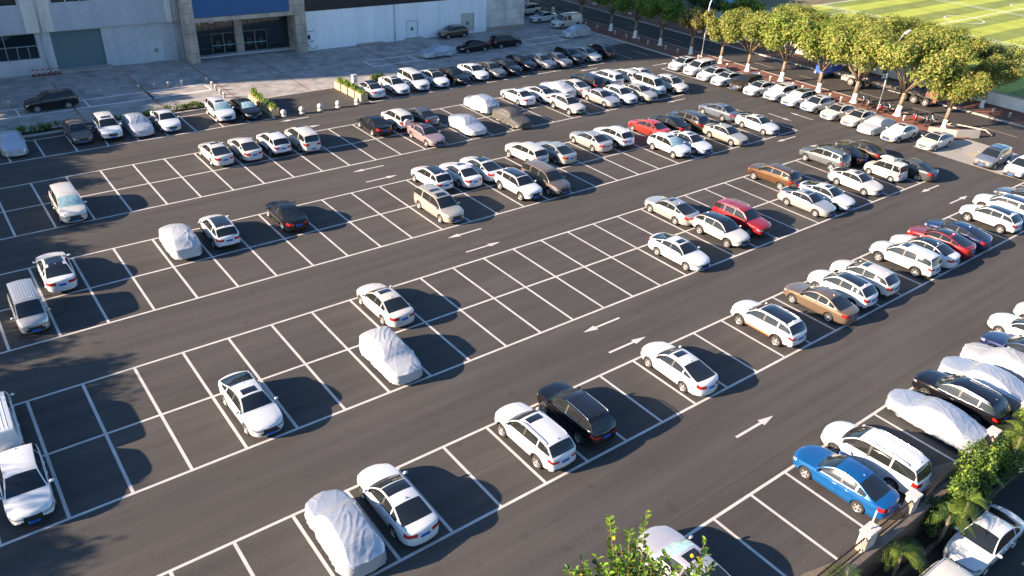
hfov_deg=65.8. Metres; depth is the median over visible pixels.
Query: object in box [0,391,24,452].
panel van
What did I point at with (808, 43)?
street tree
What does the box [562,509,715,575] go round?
fruit tree
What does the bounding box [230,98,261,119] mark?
sedan
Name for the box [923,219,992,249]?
sedan
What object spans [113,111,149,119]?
hedge
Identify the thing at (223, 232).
crossover car
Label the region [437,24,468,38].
crossover car
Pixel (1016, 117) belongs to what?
sidewalk
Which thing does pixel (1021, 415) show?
shrub
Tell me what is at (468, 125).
covered car
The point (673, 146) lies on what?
crossover car
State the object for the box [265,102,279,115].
planter
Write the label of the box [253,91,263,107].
planter
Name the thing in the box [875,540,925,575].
palm
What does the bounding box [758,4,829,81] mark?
street tree
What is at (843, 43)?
street tree
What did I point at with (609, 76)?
suv
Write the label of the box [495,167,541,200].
suv
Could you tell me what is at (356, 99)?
ball bollard
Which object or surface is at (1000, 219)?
crossover car
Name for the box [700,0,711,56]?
street lamp
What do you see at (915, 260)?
suv
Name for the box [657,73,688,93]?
crossover car
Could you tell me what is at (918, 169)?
sedan
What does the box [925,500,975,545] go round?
palm
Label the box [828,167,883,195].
sedan
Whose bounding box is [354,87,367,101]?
planter
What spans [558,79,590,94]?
sedan
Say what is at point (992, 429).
fence pillar
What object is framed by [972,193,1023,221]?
suv
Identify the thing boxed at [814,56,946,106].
flatbed truck
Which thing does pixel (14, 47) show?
window
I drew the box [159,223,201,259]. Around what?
covered car
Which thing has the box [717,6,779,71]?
street tree
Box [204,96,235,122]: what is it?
suv
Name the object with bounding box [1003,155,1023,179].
crossover car
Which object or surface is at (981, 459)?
shrub
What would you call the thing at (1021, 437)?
palm
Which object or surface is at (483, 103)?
covered car
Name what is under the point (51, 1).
window
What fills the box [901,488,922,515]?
fence pillar
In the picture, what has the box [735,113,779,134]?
sedan
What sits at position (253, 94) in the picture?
planter
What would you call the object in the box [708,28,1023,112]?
boundary wall
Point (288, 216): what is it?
sedan
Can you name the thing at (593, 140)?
sedan
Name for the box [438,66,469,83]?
sedan
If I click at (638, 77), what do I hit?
side window
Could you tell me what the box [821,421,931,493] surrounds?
minivan
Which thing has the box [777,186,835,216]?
sedan
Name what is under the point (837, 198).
sedan
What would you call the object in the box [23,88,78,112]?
suv
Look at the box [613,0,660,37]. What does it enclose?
street tree
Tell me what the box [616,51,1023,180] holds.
column lines
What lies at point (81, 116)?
paver strip
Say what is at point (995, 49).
field tree
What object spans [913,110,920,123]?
motorbike
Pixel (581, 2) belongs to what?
street tree
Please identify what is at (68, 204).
minivan
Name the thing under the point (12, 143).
covered car
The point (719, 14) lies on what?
blue shed
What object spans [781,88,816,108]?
suv
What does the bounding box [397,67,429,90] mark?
minivan
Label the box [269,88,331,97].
plaza edge
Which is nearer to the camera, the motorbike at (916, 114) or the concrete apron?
the concrete apron
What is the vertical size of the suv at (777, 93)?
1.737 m
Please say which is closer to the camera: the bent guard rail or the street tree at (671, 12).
the bent guard rail
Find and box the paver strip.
[50,30,552,122]
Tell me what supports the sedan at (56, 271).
on the parking lot
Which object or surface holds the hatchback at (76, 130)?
on the parking lot
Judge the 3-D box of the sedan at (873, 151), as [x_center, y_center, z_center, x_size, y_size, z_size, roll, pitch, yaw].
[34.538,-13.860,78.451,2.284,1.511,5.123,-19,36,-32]
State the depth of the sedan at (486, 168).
69.10 m
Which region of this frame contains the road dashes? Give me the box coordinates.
[536,0,1014,136]
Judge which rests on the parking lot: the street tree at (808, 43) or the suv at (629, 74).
the suv at (629, 74)
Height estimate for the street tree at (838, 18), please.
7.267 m
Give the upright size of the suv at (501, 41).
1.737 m
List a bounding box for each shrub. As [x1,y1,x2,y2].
[921,495,956,537]
[944,456,982,521]
[950,478,994,513]
[957,436,1002,491]
[982,441,1007,475]
[991,452,1023,485]
[994,429,1023,472]
[1009,415,1023,460]
[1016,404,1023,455]
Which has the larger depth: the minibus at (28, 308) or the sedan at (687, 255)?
the sedan at (687, 255)
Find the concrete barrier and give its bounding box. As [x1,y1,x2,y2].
[927,126,980,137]
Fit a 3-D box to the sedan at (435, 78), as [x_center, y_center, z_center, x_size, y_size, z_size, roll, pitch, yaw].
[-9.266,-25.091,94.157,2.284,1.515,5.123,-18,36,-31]
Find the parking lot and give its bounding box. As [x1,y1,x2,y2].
[0,43,1023,575]
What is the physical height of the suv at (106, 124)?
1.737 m
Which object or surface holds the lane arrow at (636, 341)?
on the parking lot
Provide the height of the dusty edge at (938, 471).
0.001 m
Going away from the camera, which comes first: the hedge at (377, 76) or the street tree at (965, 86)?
the street tree at (965, 86)
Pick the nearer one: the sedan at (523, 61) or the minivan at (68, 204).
the minivan at (68, 204)
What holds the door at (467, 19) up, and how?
in the white warehouse
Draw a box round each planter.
[248,86,257,101]
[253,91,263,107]
[260,97,270,111]
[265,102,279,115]
[334,77,343,90]
[341,78,350,93]
[348,82,357,97]
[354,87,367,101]
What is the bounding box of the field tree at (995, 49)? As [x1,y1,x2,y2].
[974,39,1023,69]
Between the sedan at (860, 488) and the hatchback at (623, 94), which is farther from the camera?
the hatchback at (623, 94)
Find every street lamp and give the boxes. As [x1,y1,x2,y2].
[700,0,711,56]
[876,30,910,108]
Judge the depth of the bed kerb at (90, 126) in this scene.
76.72 m
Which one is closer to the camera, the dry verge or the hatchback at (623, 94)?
the hatchback at (623, 94)
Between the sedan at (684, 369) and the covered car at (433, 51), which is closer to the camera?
the sedan at (684, 369)
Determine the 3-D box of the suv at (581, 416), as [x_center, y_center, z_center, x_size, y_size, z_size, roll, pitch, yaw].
[3.287,6.307,41.155,2.322,1.730,4.985,-19,36,-32]
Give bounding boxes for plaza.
[0,14,623,132]
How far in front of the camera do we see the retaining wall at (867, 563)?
35.94 m
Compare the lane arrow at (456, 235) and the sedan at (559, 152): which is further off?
the sedan at (559, 152)
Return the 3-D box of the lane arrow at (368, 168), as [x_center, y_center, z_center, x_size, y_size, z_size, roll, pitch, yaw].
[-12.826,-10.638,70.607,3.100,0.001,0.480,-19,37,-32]
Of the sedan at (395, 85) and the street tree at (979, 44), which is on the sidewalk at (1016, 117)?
the street tree at (979, 44)
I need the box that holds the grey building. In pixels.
[0,0,184,77]
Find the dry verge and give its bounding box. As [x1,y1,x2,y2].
[633,0,845,17]
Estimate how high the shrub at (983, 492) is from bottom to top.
2.153 m
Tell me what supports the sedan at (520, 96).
on the parking lot
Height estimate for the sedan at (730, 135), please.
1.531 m
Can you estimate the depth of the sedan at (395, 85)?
90.25 m
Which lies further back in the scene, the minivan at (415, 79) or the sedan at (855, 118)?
the minivan at (415, 79)
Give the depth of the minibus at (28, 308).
46.38 m
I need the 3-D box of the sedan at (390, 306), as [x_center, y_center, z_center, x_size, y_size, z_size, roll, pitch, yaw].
[-8.045,0.804,49.869,2.284,1.531,5.123,-19,37,-33]
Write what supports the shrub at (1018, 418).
on the alley planting bed at (924, 539)
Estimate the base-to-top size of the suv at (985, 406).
1.730 m
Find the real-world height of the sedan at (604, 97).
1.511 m
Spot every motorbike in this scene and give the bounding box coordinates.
[866,96,873,108]
[877,101,885,112]
[887,101,894,112]
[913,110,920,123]
[924,113,930,125]
[930,114,938,125]
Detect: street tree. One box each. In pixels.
[551,0,554,12]
[578,0,587,21]
[592,0,616,30]
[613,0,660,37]
[638,0,687,45]
[676,5,716,54]
[685,0,727,32]
[705,16,746,63]
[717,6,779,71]
[720,0,766,42]
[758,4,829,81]
[773,1,832,56]
[791,16,862,92]
[816,21,913,103]
[827,12,867,26]
[851,11,941,78]
[862,28,981,116]
[900,23,993,91]
[926,65,994,127]
[967,54,1023,107]
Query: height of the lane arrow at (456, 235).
0.001 m
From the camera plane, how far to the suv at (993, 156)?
76.89 m
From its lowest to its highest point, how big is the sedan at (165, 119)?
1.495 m
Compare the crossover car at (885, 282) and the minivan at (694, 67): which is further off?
the minivan at (694, 67)
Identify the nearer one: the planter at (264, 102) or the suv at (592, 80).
the planter at (264, 102)
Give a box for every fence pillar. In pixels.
[855,521,881,552]
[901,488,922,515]
[984,425,1002,447]
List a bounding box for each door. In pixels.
[145,37,166,60]
[211,33,224,53]
[223,32,236,52]
[243,30,255,50]
[254,29,267,49]
[406,20,417,37]
[461,13,473,30]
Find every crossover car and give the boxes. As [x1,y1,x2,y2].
[0,443,56,526]
[198,214,239,247]
[256,131,290,155]
[411,165,452,190]
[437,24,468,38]
[549,92,584,114]
[594,125,634,147]
[647,132,690,158]
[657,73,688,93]
[692,211,749,247]
[800,94,834,113]
[807,269,877,308]
[829,260,899,296]
[959,204,1022,233]
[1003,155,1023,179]
[1013,302,1023,316]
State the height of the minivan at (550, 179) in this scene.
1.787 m
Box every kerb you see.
[22,81,378,137]
[533,6,956,134]
[561,0,1023,127]
[896,463,1023,575]
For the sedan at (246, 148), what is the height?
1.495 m
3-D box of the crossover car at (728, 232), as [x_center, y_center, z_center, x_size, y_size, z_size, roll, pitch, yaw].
[16.137,-4.607,60.953,2.282,1.669,4.810,-19,37,-33]
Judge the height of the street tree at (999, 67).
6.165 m
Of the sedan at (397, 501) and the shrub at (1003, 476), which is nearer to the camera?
the sedan at (397, 501)
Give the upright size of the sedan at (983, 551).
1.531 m
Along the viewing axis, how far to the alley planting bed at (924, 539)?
37.20 m
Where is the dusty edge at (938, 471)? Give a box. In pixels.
[801,412,1017,575]
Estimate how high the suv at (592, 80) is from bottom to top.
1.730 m
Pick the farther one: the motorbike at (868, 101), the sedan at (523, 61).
the sedan at (523, 61)
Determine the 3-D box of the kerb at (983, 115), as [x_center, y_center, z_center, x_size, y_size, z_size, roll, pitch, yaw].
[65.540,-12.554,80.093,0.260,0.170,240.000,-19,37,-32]
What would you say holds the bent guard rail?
on the road
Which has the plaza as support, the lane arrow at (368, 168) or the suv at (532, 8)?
the suv at (532, 8)
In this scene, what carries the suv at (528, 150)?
on the parking lot
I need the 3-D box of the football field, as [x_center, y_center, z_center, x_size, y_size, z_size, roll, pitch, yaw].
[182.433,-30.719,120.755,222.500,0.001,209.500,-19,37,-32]
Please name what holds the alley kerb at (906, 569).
on the alley
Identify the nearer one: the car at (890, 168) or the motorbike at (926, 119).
the car at (890, 168)
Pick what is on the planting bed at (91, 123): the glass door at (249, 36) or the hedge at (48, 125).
the hedge at (48, 125)
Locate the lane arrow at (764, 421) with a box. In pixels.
[735,416,771,437]
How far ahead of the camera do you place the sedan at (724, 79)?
98.29 m
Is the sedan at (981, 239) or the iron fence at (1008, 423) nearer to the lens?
the iron fence at (1008, 423)
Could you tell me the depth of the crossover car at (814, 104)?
90.15 m
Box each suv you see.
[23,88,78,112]
[92,111,123,140]
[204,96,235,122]
[381,108,413,130]
[489,33,521,48]
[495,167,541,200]
[495,402,575,471]
[505,141,548,163]
[524,3,540,15]
[537,382,616,446]
[554,46,584,62]
[570,72,604,87]
[586,43,615,58]
[590,69,623,85]
[613,68,639,82]
[667,110,708,131]
[712,198,770,235]
[729,73,763,91]
[730,300,806,347]
[747,163,800,189]
[763,82,797,102]
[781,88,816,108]
[799,145,850,169]
[869,241,941,276]
[912,369,1010,427]
[919,557,972,575]
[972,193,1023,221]
[973,143,1012,169]
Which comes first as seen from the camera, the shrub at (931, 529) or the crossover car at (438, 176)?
the shrub at (931, 529)
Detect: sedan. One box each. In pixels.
[32,252,77,292]
[150,108,181,131]
[198,142,233,165]
[218,371,283,436]
[227,137,262,160]
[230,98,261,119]
[265,200,308,231]
[355,80,385,97]
[356,283,414,326]
[357,115,391,135]
[357,463,438,545]
[378,76,409,94]
[404,107,438,125]
[407,123,444,146]
[420,69,449,87]
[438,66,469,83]
[439,162,481,187]
[456,39,490,53]
[457,63,488,80]
[459,156,502,180]
[476,61,505,77]
[491,58,521,74]
[500,88,535,105]
[505,54,536,69]
[524,85,555,102]
[526,53,556,69]
[529,11,556,22]
[536,141,576,163]
[543,52,572,67]
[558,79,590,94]
[569,130,612,151]
[573,46,601,61]
[582,88,619,106]
[622,83,657,101]
[628,119,670,135]
[630,67,654,74]
[637,525,730,575]
[641,341,718,395]
[644,196,699,225]
[648,115,690,130]
[648,232,709,270]
[669,130,711,153]
[696,66,729,81]
[698,103,739,120]
[702,123,747,145]
[711,71,741,86]
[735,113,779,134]
[743,80,776,96]
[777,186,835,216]
[783,282,858,323]
[792,445,899,519]
[798,180,854,210]
[817,144,868,165]
[820,103,856,121]
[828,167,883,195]
[835,140,886,160]
[841,108,876,127]
[880,123,918,142]
[890,234,960,267]
[896,157,938,180]
[906,226,976,257]
[916,131,954,151]
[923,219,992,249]
[943,504,1023,575]
[980,331,1023,352]
[987,313,1023,336]
[993,187,1023,197]
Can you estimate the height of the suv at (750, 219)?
1.761 m
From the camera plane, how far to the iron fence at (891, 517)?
35.65 m
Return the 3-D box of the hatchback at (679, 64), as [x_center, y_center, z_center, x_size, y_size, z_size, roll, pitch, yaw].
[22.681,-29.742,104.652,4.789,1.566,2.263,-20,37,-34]
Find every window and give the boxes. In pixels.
[0,0,16,6]
[0,34,40,61]
[50,0,102,3]
[635,74,642,81]
[642,76,648,83]
[648,78,654,85]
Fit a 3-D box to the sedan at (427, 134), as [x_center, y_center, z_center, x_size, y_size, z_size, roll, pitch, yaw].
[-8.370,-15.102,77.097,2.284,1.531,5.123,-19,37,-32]
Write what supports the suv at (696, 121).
on the parking lot
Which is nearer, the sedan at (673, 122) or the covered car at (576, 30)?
the sedan at (673, 122)
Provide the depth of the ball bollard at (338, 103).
84.87 m
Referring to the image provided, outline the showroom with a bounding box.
[176,0,308,63]
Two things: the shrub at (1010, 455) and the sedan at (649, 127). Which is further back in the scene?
the sedan at (649, 127)
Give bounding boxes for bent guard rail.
[947,123,991,135]
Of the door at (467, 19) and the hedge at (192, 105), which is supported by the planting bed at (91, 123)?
the hedge at (192, 105)
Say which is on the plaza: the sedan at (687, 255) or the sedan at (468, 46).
the sedan at (468, 46)
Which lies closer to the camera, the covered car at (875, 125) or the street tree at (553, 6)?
the covered car at (875, 125)
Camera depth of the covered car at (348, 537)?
32.70 m
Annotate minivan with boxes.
[49,181,88,222]
[284,125,320,151]
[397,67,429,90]
[414,183,463,222]
[521,160,570,194]
[683,58,716,76]
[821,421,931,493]
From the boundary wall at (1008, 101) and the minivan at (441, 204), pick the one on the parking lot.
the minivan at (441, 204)
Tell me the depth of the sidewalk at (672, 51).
105.52 m
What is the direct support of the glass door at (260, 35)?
in the showroom
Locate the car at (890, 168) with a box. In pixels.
[864,155,908,181]
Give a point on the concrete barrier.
(967, 133)
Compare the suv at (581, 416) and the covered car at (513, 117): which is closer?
the suv at (581, 416)
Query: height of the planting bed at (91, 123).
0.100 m
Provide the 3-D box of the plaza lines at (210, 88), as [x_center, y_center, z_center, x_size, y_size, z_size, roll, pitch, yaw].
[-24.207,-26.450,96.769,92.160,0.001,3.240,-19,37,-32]
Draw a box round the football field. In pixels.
[719,0,1023,97]
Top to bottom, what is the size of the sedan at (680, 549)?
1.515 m
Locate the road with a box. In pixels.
[525,0,1023,154]
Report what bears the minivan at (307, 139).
on the parking lot
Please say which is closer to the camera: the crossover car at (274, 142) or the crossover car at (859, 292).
the crossover car at (859, 292)
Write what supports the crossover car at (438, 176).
on the parking lot
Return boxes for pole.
[869,510,877,528]
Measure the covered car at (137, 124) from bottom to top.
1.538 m
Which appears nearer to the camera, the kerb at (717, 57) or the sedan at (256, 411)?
the sedan at (256, 411)
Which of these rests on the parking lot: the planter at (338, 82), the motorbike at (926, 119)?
the planter at (338, 82)
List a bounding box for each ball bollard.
[281,109,286,116]
[299,106,304,113]
[317,103,322,110]
[335,100,340,107]
[354,97,359,104]
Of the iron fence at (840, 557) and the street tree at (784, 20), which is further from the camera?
the street tree at (784, 20)
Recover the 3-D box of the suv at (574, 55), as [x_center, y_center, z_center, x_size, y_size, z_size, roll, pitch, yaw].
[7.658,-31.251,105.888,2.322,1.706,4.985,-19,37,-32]
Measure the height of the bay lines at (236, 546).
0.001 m
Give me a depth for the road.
103.70 m
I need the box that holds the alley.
[905,471,1023,575]
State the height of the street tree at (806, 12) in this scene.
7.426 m
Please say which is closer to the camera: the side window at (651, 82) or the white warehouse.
the side window at (651, 82)
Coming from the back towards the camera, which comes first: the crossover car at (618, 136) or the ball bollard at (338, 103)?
the ball bollard at (338, 103)
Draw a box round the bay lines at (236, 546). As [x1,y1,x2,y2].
[0,58,1023,575]
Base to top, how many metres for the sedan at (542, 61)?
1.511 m
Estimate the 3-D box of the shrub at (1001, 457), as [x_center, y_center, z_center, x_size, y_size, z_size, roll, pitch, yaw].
[24.216,9.160,40.229,2.033,3.033,1.195,-19,37,-32]
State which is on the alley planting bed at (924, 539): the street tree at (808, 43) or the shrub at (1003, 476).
the shrub at (1003, 476)
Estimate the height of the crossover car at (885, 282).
1.669 m
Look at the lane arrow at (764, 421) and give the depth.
42.05 m
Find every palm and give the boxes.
[824,563,861,575]
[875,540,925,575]
[886,536,929,568]
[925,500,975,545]
[948,486,990,534]
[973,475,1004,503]
[990,420,1023,471]
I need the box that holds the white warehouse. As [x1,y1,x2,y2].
[304,0,524,50]
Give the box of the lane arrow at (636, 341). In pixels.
[609,337,644,352]
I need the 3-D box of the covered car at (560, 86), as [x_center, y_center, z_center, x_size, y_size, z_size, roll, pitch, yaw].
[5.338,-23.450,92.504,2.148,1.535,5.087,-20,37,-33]
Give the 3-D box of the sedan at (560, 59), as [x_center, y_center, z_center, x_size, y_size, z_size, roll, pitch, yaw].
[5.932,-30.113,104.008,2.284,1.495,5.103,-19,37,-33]
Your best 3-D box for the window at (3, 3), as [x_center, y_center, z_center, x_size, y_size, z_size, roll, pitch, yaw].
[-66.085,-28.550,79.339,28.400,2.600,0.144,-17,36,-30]
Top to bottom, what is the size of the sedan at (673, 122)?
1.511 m
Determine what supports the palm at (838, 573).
on the alley planting bed at (924, 539)
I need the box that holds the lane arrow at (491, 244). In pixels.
[466,242,498,252]
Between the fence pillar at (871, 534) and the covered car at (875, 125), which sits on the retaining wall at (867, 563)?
the fence pillar at (871, 534)
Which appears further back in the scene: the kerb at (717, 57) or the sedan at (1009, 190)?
the kerb at (717, 57)
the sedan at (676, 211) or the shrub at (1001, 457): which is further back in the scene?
the sedan at (676, 211)
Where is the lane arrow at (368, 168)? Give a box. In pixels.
[354,165,383,171]
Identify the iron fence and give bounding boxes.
[817,536,865,575]
[877,500,911,536]
[918,433,993,503]
[1000,410,1023,437]
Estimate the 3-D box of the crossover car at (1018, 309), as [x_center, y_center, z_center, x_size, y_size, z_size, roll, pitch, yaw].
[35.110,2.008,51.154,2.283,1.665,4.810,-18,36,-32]
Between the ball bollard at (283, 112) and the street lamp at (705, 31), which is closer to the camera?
the ball bollard at (283, 112)
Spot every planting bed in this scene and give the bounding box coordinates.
[21,79,377,135]
[870,458,1023,575]
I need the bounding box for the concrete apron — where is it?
[913,139,1021,174]
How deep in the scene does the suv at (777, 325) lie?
48.64 m
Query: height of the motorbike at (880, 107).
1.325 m
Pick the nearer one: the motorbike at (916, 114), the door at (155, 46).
the motorbike at (916, 114)
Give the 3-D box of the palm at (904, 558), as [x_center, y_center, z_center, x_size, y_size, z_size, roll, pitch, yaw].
[18.033,12.259,36.175,1.703,1.253,2.206,-19,37,-32]
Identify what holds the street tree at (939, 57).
on the sidewalk at (672, 51)
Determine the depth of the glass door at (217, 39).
101.03 m
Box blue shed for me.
[690,0,732,17]
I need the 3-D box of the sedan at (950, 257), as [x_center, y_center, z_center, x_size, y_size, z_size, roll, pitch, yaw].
[31.068,-3.043,59.616,2.284,1.531,5.123,-19,37,-33]
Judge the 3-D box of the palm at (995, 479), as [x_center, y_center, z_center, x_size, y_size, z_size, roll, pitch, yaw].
[23.512,9.978,39.745,1.979,2.033,1.843,-19,37,-32]
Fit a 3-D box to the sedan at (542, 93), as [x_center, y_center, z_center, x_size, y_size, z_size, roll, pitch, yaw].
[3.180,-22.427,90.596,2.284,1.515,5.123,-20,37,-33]
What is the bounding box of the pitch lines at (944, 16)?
[767,0,1021,56]
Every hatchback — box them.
[62,118,93,143]
[603,84,637,103]
[668,56,696,71]
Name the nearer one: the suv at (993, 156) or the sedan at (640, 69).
the suv at (993, 156)
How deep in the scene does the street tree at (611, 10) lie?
119.74 m
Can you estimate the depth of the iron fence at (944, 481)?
38.00 m
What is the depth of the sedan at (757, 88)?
95.14 m
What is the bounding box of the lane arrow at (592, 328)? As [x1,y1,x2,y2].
[585,317,619,331]
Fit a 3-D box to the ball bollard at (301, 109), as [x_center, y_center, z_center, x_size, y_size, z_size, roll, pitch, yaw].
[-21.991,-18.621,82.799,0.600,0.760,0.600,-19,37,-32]
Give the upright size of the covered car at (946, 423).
1.527 m
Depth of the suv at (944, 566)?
34.51 m
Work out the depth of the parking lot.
48.21 m
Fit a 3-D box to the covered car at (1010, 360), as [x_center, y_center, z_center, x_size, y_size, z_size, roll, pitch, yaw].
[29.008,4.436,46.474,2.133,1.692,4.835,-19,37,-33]
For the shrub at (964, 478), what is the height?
3.546 m
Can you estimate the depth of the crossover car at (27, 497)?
34.44 m
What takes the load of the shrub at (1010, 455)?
on the alley planting bed at (924, 539)
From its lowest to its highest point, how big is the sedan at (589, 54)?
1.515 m
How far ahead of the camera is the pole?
34.03 m
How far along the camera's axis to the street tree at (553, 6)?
131.80 m
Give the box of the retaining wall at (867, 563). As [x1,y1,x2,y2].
[833,428,1014,575]
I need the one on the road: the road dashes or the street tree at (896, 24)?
the road dashes
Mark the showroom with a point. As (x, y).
(213, 28)
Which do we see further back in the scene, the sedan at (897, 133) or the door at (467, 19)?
the door at (467, 19)
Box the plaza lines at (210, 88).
[0,32,597,119]
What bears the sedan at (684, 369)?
on the parking lot
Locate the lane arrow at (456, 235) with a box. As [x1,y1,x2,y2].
[449,228,480,237]
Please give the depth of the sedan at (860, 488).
37.03 m
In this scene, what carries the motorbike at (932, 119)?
on the sidewalk at (672, 51)
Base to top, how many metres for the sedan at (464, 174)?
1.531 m
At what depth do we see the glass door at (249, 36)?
103.08 m
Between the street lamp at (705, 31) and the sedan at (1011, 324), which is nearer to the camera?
the sedan at (1011, 324)
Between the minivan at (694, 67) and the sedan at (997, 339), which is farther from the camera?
the minivan at (694, 67)
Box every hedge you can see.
[2,120,60,133]
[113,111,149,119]
[146,101,203,111]
[369,73,384,79]
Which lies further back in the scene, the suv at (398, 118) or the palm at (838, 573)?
the suv at (398, 118)
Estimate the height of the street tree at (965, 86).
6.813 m
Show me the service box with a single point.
(354, 78)
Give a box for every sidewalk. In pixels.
[525,2,967,139]
[566,0,1023,124]
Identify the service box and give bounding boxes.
[351,74,356,82]
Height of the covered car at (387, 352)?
1.677 m
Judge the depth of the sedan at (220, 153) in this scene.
69.53 m
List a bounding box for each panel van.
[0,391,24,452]
[551,12,581,28]
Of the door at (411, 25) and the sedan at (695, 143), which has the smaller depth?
the sedan at (695, 143)
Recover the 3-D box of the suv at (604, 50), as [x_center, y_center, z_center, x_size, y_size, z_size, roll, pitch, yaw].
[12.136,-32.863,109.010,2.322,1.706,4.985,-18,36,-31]
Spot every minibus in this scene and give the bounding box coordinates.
[6,278,50,333]
[633,72,665,94]
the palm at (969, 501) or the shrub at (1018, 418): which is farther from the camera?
the shrub at (1018, 418)
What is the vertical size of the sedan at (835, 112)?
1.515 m
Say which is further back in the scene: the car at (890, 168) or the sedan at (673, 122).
the sedan at (673, 122)
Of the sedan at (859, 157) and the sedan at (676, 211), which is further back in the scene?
the sedan at (859, 157)
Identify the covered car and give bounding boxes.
[0,130,28,156]
[121,112,154,136]
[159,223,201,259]
[304,489,386,575]
[359,326,422,384]
[420,44,455,58]
[448,114,486,136]
[464,94,498,113]
[492,107,530,128]
[540,80,575,96]
[561,24,590,38]
[857,115,896,135]
[885,388,987,453]
[937,356,1023,411]
[960,342,1023,382]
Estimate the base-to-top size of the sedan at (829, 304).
1.531 m
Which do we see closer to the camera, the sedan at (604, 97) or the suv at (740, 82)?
the sedan at (604, 97)
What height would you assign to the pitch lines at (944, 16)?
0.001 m
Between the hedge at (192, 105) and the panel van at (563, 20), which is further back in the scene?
the panel van at (563, 20)
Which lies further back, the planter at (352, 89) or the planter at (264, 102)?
the planter at (352, 89)
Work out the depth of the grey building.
92.12 m
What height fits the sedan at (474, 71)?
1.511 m
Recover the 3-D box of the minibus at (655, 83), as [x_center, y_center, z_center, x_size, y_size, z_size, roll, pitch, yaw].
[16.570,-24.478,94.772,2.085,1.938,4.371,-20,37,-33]
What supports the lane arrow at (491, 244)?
on the parking lot
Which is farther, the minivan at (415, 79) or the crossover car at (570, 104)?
the minivan at (415, 79)
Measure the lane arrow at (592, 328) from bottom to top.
0.001 m
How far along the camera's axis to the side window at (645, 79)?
94.28 m
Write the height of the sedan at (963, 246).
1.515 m
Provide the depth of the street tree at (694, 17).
108.62 m

